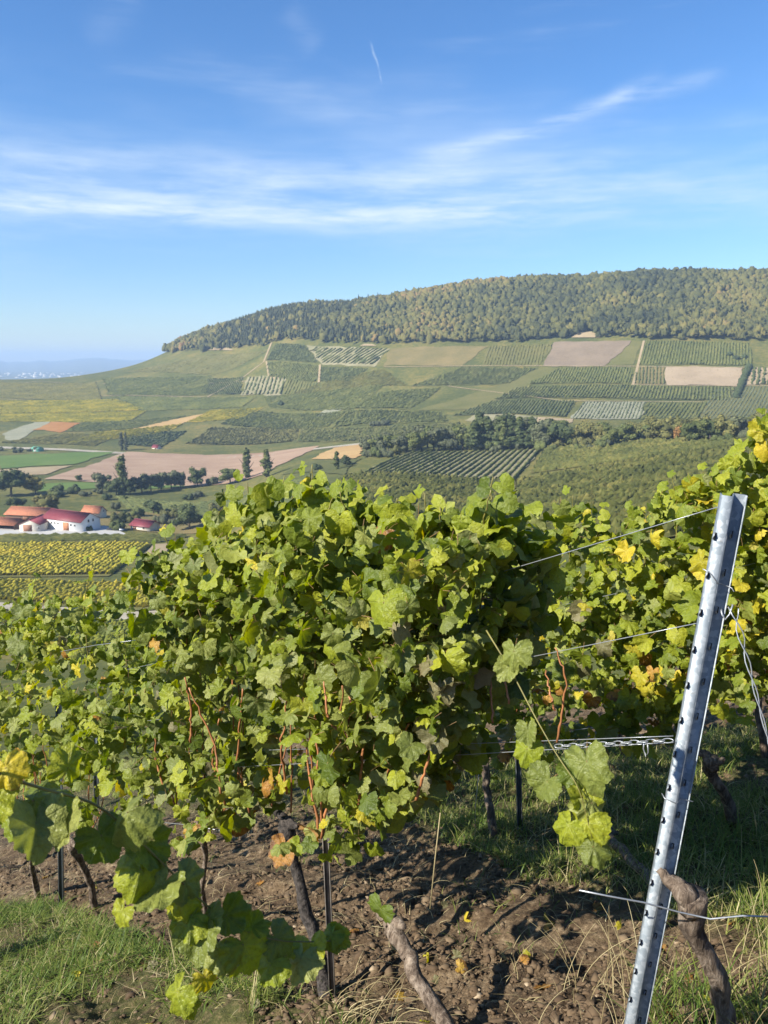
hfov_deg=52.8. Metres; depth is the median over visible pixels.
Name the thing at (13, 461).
field
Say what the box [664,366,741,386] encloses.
field
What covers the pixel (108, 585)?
vine row
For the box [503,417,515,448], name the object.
pine tree
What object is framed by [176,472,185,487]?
broadleaf tree
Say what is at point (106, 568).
vine row
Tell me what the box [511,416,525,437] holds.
pine tree
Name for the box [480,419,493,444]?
pine tree
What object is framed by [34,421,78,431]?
field
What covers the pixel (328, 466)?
field
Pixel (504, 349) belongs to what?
vine rows
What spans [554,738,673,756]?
tension chain
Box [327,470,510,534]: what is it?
vine rows
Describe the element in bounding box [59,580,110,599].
vine row
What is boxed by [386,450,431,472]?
vine row
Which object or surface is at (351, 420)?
vine rows
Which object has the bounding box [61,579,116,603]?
vine row
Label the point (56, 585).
vine row
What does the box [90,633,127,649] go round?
vine row
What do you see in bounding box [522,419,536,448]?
pine tree
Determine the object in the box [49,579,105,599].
vine row
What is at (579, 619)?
grape vine
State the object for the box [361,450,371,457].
shrub
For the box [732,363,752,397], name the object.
hedge
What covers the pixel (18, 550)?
vine row
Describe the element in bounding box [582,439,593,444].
shrub
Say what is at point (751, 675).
guy wire
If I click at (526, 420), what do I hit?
pine tree
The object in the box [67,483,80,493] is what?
shrub
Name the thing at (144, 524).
shed
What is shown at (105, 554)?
vine row
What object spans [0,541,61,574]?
vine row
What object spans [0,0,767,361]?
sky
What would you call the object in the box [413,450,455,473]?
vine row
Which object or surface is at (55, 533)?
vine row
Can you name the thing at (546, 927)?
fallen leaf
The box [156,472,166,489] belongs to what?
broadleaf tree
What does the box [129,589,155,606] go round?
vine row
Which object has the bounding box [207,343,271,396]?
track
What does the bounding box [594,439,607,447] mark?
shrub
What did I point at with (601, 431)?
broadleaf tree
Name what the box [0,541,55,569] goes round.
vine row
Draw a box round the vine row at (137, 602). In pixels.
[130,585,171,606]
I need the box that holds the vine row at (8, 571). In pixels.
[6,542,70,574]
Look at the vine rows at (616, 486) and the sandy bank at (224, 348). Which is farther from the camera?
the sandy bank at (224, 348)
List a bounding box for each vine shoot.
[0,741,354,1020]
[486,630,613,870]
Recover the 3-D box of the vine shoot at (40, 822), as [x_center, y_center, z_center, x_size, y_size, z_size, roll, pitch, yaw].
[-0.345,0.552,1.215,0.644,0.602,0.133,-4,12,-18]
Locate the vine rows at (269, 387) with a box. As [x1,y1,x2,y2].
[243,376,284,394]
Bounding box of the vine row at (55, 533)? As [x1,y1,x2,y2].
[0,532,97,536]
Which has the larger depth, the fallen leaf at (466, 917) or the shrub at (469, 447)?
the shrub at (469, 447)
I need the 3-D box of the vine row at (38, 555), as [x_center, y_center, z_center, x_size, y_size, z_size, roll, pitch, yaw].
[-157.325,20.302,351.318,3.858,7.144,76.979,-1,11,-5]
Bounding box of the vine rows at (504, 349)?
[484,344,551,364]
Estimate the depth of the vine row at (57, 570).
345.95 m
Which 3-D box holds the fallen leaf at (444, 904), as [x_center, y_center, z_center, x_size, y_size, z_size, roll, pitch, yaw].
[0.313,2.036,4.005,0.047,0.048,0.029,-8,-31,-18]
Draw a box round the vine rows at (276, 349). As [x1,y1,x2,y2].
[268,343,316,362]
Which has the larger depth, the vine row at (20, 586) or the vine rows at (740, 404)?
the vine rows at (740, 404)
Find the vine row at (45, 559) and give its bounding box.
[18,542,78,574]
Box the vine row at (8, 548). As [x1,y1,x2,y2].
[0,542,23,552]
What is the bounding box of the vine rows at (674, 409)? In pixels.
[642,401,706,418]
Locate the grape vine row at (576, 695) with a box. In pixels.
[478,548,767,762]
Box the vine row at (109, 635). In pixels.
[79,629,128,650]
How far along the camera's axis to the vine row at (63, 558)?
344.84 m
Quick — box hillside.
[21,667,676,795]
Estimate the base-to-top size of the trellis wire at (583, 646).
1.269 m
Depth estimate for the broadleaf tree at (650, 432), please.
479.34 m
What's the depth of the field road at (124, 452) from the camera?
814.98 m
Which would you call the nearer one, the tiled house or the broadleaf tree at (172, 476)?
the tiled house
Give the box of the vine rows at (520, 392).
[495,383,734,399]
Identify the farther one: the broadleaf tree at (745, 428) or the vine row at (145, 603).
the broadleaf tree at (745, 428)
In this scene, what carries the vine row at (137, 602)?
on the field at (135, 607)
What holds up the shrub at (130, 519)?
on the valley terrain at (96, 371)
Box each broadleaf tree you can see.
[0,468,28,496]
[4,496,27,505]
[22,475,45,493]
[28,494,59,508]
[74,474,81,480]
[91,472,111,489]
[104,477,126,494]
[122,476,136,494]
[133,474,150,492]
[140,473,159,491]
[142,500,162,512]
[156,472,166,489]
[164,470,178,488]
[169,503,202,528]
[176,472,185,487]
[187,466,206,486]
[218,468,235,483]
[340,455,350,464]
[360,436,380,449]
[367,434,382,449]
[375,440,387,448]
[382,432,393,450]
[382,433,405,448]
[391,438,408,451]
[397,432,412,451]
[402,430,419,448]
[405,431,428,451]
[413,436,429,451]
[414,425,431,447]
[423,426,434,449]
[427,427,448,450]
[433,427,454,449]
[452,423,482,448]
[453,427,465,449]
[478,419,495,433]
[502,413,516,434]
[529,419,551,444]
[530,426,557,444]
[543,418,568,426]
[547,421,574,441]
[570,429,584,442]
[574,421,594,437]
[577,419,594,438]
[589,422,603,440]
[595,424,613,441]
[601,424,619,440]
[618,423,636,440]
[633,422,645,437]
[636,424,651,437]
[639,415,656,436]
[643,421,657,437]
[651,415,681,438]
[673,416,689,423]
[673,426,680,438]
[679,420,701,436]
[679,422,699,440]
[690,414,710,422]
[698,418,722,438]
[712,412,730,420]
[714,414,743,435]
[726,415,746,434]
[738,414,753,427]
[742,418,749,430]
[749,413,763,420]
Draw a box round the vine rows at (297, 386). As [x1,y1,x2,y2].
[284,379,316,394]
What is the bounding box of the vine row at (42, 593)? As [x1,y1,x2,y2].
[33,580,80,596]
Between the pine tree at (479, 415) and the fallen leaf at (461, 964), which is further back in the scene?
the pine tree at (479, 415)
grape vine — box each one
[0,561,144,907]
[0,597,53,897]
[5,506,283,913]
[90,641,280,827]
[135,461,427,996]
[273,618,426,833]
[316,472,575,1023]
[430,485,632,841]
[576,429,762,828]
[608,408,767,887]
[656,868,736,1023]
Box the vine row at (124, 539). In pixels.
[90,536,159,541]
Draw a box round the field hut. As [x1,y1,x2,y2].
[151,444,160,448]
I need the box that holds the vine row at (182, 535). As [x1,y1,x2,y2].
[0,533,186,538]
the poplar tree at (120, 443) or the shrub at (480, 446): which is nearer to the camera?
the shrub at (480, 446)
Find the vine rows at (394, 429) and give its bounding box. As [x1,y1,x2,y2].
[358,421,460,440]
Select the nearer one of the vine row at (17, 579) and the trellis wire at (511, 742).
the trellis wire at (511, 742)
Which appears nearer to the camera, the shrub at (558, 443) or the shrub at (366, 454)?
the shrub at (558, 443)
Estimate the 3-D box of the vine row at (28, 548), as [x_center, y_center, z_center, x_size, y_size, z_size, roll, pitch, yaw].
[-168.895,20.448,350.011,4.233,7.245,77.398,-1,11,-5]
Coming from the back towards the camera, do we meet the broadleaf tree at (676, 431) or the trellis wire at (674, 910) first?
the broadleaf tree at (676, 431)
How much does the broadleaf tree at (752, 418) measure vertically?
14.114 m
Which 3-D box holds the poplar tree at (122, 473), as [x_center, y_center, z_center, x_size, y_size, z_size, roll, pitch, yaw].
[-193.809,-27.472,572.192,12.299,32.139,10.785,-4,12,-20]
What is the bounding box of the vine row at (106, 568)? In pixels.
[99,542,144,573]
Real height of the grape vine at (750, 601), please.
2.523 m
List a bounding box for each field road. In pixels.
[0,443,359,457]
[0,602,156,619]
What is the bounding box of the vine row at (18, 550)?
[0,541,37,558]
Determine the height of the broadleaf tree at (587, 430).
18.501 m
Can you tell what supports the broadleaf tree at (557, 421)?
on the valley terrain at (96, 371)
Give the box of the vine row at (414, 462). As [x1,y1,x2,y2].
[391,450,437,472]
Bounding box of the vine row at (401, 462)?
[382,450,425,471]
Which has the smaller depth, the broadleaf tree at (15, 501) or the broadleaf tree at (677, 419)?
the broadleaf tree at (677, 419)
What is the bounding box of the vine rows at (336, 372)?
[320,366,366,381]
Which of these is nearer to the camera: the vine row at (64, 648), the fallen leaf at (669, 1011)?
the fallen leaf at (669, 1011)
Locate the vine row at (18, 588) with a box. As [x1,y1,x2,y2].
[0,579,47,594]
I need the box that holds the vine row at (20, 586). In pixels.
[0,578,43,592]
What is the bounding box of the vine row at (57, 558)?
[27,541,88,575]
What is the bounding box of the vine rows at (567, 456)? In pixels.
[533,434,750,472]
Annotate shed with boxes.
[30,446,43,451]
[128,518,160,531]
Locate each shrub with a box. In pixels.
[47,488,59,495]
[52,483,63,490]
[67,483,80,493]
[78,491,92,495]
[92,488,102,493]
[101,494,112,499]
[109,519,126,530]
[110,501,120,510]
[110,511,124,521]
[125,514,140,523]
[130,506,144,516]
[152,513,168,523]
[159,508,169,516]
[169,506,180,517]
[181,493,193,500]
[192,490,203,497]
[206,476,218,484]
[207,502,223,510]
[312,463,322,469]
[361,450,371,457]
[369,445,382,457]
[380,420,389,425]
[381,448,393,457]
[393,444,402,455]
[445,438,458,450]
[463,443,472,449]
[472,442,484,450]
[484,441,493,450]
[489,444,501,451]
[514,443,523,449]
[534,440,549,450]
[550,439,563,446]
[572,436,588,444]
[573,444,581,448]
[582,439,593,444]
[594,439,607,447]
[607,440,614,445]
[710,434,724,441]
[724,433,735,439]
[736,430,746,437]
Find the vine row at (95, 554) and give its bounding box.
[65,540,116,574]
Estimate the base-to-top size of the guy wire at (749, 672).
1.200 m
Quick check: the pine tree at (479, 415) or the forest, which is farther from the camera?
the forest
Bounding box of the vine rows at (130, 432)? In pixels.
[69,423,182,442]
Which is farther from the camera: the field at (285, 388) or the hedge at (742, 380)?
the field at (285, 388)
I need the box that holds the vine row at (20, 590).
[0,579,53,599]
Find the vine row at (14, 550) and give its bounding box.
[0,540,32,556]
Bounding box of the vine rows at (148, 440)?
[123,430,185,446]
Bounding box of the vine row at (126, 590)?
[96,582,145,603]
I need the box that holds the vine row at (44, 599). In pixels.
[40,581,99,602]
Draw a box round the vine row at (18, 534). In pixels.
[3,533,29,535]
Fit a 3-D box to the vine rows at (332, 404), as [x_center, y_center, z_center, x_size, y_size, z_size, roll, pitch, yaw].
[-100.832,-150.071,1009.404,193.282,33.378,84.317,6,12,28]
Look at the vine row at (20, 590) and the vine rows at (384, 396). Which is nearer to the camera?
the vine row at (20, 590)
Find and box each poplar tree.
[112,454,127,494]
[118,432,122,450]
[122,432,128,450]
[239,447,253,477]
[259,449,273,476]
[331,451,341,468]
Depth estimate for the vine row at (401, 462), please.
492.90 m
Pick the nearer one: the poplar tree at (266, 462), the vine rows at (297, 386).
the poplar tree at (266, 462)
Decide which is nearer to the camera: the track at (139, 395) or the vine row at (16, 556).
the vine row at (16, 556)
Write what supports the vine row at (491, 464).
on the field at (510, 469)
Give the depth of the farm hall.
465.04 m
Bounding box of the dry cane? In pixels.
[430,813,440,908]
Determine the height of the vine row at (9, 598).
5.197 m
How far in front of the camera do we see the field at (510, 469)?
471.40 m
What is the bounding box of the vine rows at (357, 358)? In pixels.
[310,346,387,363]
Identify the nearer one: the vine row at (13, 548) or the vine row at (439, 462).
the vine row at (13, 548)
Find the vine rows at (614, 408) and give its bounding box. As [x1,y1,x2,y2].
[572,401,645,418]
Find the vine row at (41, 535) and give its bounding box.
[0,533,155,537]
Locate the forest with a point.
(680, 299)
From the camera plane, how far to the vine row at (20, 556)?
352.06 m
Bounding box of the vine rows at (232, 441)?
[186,424,300,444]
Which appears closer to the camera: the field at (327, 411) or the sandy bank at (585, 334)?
the field at (327, 411)
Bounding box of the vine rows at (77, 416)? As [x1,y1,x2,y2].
[0,410,145,421]
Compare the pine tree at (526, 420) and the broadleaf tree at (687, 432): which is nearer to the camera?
the broadleaf tree at (687, 432)
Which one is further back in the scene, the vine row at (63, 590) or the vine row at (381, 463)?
the vine row at (381, 463)
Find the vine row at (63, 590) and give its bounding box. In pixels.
[38,580,93,601]
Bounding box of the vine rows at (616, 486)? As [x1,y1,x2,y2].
[514,439,766,546]
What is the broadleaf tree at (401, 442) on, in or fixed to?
on the valley terrain at (96, 371)
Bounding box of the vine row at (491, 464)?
[473,449,510,476]
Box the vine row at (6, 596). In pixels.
[4,579,60,599]
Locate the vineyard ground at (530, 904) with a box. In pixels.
[0,668,767,1023]
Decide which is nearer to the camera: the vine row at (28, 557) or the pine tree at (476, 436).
the vine row at (28, 557)
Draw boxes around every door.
[23,525,31,530]
[62,522,68,530]
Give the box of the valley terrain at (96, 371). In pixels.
[0,281,767,795]
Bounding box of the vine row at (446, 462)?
[426,450,467,473]
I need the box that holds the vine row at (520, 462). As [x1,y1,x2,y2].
[508,448,534,474]
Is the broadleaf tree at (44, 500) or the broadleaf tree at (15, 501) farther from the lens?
the broadleaf tree at (15, 501)
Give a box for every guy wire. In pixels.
[728,607,767,738]
[736,608,767,742]
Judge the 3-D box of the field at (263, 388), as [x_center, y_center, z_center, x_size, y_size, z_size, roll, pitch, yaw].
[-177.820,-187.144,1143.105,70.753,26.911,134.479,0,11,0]
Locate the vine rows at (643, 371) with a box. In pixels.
[635,366,664,383]
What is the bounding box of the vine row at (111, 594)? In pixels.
[93,581,145,603]
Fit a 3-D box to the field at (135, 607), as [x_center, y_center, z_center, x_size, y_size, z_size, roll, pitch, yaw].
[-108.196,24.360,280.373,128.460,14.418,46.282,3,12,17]
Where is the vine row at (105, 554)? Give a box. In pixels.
[76,541,126,574]
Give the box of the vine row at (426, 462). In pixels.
[408,450,450,472]
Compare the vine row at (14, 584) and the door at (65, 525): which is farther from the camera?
the door at (65, 525)
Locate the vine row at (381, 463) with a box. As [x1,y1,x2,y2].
[363,455,398,472]
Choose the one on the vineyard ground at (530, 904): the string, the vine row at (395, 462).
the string
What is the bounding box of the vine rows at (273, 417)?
[221,409,344,428]
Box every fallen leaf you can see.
[72,970,80,979]
[147,960,157,969]
[250,998,259,1008]
[394,989,407,1000]
[423,952,428,962]
[431,974,438,983]
[441,900,448,908]
[451,949,462,959]
[455,958,467,973]
[464,911,470,921]
[504,941,511,949]
[518,954,529,964]
[522,949,530,959]
[533,983,550,988]
[543,920,552,931]
[575,870,585,879]
[592,900,603,910]
[615,921,621,929]
[651,999,663,1012]
[662,1004,675,1019]
[683,972,694,983]
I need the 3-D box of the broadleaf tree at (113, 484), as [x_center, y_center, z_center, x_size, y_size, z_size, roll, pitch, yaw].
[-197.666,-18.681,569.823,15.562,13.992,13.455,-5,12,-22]
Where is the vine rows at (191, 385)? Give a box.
[103,375,209,395]
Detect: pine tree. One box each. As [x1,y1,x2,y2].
[463,419,484,450]
[475,412,483,420]
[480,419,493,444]
[490,414,507,445]
[493,423,510,449]
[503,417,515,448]
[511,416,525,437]
[511,420,529,445]
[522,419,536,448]
[523,417,528,427]
[525,416,534,447]
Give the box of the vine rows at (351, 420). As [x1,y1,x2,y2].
[333,409,447,426]
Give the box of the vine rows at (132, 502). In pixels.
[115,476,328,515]
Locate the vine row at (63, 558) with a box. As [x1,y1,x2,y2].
[37,541,94,574]
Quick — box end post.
[624,493,747,1023]
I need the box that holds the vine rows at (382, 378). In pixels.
[289,369,406,394]
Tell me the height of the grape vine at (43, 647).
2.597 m
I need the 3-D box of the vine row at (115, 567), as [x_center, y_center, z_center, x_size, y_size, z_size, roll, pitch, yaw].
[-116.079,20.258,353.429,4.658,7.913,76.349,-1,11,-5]
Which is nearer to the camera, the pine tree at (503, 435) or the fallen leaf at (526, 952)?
the fallen leaf at (526, 952)
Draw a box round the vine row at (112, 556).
[89,541,134,573]
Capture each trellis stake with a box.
[55,704,63,904]
[93,738,98,804]
[319,747,335,996]
[515,710,522,829]
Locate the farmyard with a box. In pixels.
[0,526,124,534]
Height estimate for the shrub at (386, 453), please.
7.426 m
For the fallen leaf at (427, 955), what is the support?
on the vineyard ground at (530, 904)
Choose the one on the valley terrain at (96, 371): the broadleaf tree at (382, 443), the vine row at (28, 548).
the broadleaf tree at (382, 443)
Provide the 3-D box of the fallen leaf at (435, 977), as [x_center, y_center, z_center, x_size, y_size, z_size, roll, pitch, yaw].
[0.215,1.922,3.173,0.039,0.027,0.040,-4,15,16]
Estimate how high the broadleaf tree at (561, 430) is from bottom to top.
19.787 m
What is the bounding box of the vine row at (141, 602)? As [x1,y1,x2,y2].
[136,586,171,606]
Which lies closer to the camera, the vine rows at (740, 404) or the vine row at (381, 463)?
the vine row at (381, 463)
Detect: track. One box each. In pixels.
[14,395,193,399]
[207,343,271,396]
[318,364,320,381]
[388,365,744,367]
[450,386,692,401]
[631,384,767,385]
[632,341,644,384]
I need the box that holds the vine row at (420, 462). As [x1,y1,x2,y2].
[398,451,443,472]
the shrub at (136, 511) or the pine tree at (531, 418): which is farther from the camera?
the pine tree at (531, 418)
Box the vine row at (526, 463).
[512,449,539,478]
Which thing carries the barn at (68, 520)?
on the farmyard
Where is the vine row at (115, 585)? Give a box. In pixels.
[73,583,122,599]
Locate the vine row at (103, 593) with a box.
[92,586,125,599]
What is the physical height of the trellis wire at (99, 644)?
0.309 m
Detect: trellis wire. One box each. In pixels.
[61,640,134,651]
[92,742,672,772]
[121,507,717,670]
[121,736,671,752]
[148,623,696,720]
[579,889,767,919]
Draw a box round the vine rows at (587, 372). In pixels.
[529,365,632,383]
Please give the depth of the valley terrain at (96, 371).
889.30 m
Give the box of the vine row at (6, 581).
[0,578,15,583]
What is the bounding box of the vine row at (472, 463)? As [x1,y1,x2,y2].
[453,450,490,474]
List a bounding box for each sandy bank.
[210,347,231,349]
[572,332,598,336]
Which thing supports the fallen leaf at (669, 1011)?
on the vineyard ground at (530, 904)
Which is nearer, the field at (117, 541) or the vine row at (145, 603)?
the vine row at (145, 603)
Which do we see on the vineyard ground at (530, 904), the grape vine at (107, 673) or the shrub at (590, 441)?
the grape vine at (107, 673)
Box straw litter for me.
[0,770,767,1023]
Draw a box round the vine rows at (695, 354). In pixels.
[639,340,751,365]
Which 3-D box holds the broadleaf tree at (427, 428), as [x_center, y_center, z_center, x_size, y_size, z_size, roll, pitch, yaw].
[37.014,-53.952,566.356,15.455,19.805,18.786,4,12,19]
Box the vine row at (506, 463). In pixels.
[489,448,523,477]
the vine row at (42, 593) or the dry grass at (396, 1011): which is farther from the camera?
the vine row at (42, 593)
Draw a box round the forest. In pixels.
[162,266,767,352]
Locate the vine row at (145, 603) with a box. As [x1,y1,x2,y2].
[142,600,148,607]
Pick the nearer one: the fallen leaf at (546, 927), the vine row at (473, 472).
the fallen leaf at (546, 927)
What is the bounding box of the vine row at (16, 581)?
[0,579,26,586]
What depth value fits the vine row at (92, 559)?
341.86 m
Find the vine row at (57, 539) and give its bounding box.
[0,536,167,542]
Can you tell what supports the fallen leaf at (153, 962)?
on the vineyard ground at (530, 904)
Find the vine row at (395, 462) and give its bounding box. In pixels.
[377,451,420,470]
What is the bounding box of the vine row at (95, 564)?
[81,541,131,573]
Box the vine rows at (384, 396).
[348,387,440,408]
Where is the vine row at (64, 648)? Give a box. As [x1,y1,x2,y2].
[63,626,125,650]
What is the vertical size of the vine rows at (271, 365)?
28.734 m
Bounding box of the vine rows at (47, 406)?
[0,399,141,412]
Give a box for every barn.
[0,517,26,529]
[43,508,100,531]
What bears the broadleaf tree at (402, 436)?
on the valley terrain at (96, 371)
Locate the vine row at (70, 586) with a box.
[32,581,88,601]
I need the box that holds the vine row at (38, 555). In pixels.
[1,541,66,574]
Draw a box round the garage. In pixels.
[18,514,48,530]
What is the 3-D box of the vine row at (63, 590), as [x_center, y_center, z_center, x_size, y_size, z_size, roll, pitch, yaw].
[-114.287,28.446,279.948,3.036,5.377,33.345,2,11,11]
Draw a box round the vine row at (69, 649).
[65,626,127,650]
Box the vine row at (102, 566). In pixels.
[93,541,140,573]
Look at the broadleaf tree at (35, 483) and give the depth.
558.22 m
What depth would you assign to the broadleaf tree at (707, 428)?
419.56 m
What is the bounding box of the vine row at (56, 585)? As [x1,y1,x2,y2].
[14,580,71,599]
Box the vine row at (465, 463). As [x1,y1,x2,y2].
[444,450,485,475]
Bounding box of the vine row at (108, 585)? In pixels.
[74,581,121,599]
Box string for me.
[475,774,478,825]
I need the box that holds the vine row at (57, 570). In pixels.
[53,540,107,574]
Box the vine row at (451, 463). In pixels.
[431,450,473,473]
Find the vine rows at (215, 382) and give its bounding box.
[199,377,242,394]
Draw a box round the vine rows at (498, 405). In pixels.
[455,398,573,416]
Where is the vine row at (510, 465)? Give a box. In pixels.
[495,448,528,478]
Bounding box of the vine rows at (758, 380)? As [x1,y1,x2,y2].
[751,366,767,384]
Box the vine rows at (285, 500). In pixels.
[198,488,329,508]
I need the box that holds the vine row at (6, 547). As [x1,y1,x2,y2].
[0,541,16,550]
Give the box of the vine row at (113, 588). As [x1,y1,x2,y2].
[92,584,124,598]
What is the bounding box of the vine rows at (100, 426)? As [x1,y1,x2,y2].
[67,416,184,431]
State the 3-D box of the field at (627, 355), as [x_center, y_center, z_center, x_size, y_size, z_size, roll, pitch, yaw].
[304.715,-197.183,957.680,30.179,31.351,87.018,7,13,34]
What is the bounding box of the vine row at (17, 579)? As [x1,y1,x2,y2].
[0,578,20,585]
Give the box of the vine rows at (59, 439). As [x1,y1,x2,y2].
[2,433,109,445]
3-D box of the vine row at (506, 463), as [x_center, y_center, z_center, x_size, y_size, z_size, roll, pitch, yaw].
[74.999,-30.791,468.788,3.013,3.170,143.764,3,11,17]
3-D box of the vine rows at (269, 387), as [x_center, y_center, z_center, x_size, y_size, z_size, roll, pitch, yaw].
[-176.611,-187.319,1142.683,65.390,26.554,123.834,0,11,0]
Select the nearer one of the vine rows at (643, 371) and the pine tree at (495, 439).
the pine tree at (495, 439)
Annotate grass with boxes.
[0,710,767,1023]
[325,858,767,1023]
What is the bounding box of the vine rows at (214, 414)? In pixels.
[187,407,261,421]
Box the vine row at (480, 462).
[459,450,497,476]
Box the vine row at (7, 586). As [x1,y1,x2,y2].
[0,578,31,589]
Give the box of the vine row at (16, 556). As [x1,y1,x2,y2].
[0,542,46,564]
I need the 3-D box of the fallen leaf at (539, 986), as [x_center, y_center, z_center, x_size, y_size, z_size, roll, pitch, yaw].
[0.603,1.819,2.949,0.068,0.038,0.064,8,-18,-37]
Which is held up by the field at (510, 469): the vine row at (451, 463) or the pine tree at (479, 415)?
the vine row at (451, 463)
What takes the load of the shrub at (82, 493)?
on the valley terrain at (96, 371)
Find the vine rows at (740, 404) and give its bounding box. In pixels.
[701,386,767,419]
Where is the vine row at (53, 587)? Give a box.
[22,580,76,597]
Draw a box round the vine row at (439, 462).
[419,450,462,472]
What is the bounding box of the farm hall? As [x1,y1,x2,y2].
[3,506,55,519]
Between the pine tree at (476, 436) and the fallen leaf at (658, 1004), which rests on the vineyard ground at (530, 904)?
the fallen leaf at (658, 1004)
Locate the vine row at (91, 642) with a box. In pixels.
[84,632,122,648]
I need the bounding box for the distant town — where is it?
[0,372,83,377]
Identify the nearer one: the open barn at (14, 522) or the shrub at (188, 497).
the open barn at (14, 522)
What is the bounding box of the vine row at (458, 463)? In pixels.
[439,450,480,474]
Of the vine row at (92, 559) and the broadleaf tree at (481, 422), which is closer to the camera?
the vine row at (92, 559)
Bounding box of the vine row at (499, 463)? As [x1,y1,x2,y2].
[479,448,516,477]
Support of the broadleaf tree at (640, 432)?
on the valley terrain at (96, 371)
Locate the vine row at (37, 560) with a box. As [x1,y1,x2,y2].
[12,541,75,574]
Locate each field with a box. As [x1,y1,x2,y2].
[0,387,101,399]
[0,452,111,467]
[0,543,150,576]
[0,599,152,609]
[2,465,72,474]
[3,422,49,439]
[17,435,108,445]
[27,535,190,542]
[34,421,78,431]
[38,482,184,490]
[45,446,317,485]
[80,511,203,533]
[117,431,177,446]
[120,396,256,410]
[126,349,269,374]
[134,414,202,428]
[142,543,166,572]
[241,376,285,395]
[281,458,361,474]
[282,380,318,394]
[307,345,388,366]
[312,444,362,458]
[318,407,341,415]
[372,449,535,478]
[383,346,486,365]
[419,368,557,409]
[465,414,536,420]
[531,450,599,472]
[537,417,572,422]
[544,340,630,366]
[569,384,695,386]
[607,341,641,365]
[634,366,665,383]
[640,402,705,419]
[641,340,752,364]
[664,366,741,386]
[700,386,767,418]
[746,367,767,384]
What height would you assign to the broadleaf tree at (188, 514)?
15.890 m
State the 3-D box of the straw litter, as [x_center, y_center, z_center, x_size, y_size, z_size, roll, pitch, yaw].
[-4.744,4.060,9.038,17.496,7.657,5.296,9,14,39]
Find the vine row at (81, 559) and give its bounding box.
[59,541,111,573]
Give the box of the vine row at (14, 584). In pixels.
[1,578,33,590]
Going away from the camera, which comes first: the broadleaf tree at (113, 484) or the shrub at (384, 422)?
the broadleaf tree at (113, 484)
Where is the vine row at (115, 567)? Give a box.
[106,542,150,573]
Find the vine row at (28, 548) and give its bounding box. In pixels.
[0,541,42,560]
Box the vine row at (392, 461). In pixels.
[369,451,414,471]
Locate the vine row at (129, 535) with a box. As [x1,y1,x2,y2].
[3,534,177,539]
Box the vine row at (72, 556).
[41,540,98,574]
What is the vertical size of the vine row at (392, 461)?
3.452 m
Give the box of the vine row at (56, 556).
[23,540,84,574]
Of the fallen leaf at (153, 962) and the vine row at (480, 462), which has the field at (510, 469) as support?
the vine row at (480, 462)
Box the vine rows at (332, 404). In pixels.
[264,384,382,410]
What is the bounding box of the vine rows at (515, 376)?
[414,366,534,385]
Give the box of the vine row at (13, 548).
[0,542,26,554]
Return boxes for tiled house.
[81,505,107,517]
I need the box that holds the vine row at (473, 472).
[468,449,504,476]
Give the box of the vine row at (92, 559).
[70,541,122,573]
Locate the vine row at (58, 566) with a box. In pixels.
[45,541,102,574]
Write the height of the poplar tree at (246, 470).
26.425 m
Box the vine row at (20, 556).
[0,541,51,566]
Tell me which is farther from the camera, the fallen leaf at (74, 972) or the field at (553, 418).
the field at (553, 418)
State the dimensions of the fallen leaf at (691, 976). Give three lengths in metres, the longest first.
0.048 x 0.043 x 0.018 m
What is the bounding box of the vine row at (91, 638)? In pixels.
[71,629,125,650]
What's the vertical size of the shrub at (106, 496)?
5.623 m
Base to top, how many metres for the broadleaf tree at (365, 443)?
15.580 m
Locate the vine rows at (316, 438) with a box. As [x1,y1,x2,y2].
[297,427,357,441]
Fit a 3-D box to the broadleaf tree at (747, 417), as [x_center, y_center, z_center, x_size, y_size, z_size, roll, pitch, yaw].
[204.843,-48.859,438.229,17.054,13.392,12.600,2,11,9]
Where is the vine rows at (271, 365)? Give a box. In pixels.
[267,361,318,380]
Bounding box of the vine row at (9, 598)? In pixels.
[7,580,66,600]
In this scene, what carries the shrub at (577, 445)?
on the valley terrain at (96, 371)
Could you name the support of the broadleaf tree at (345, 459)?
on the valley terrain at (96, 371)

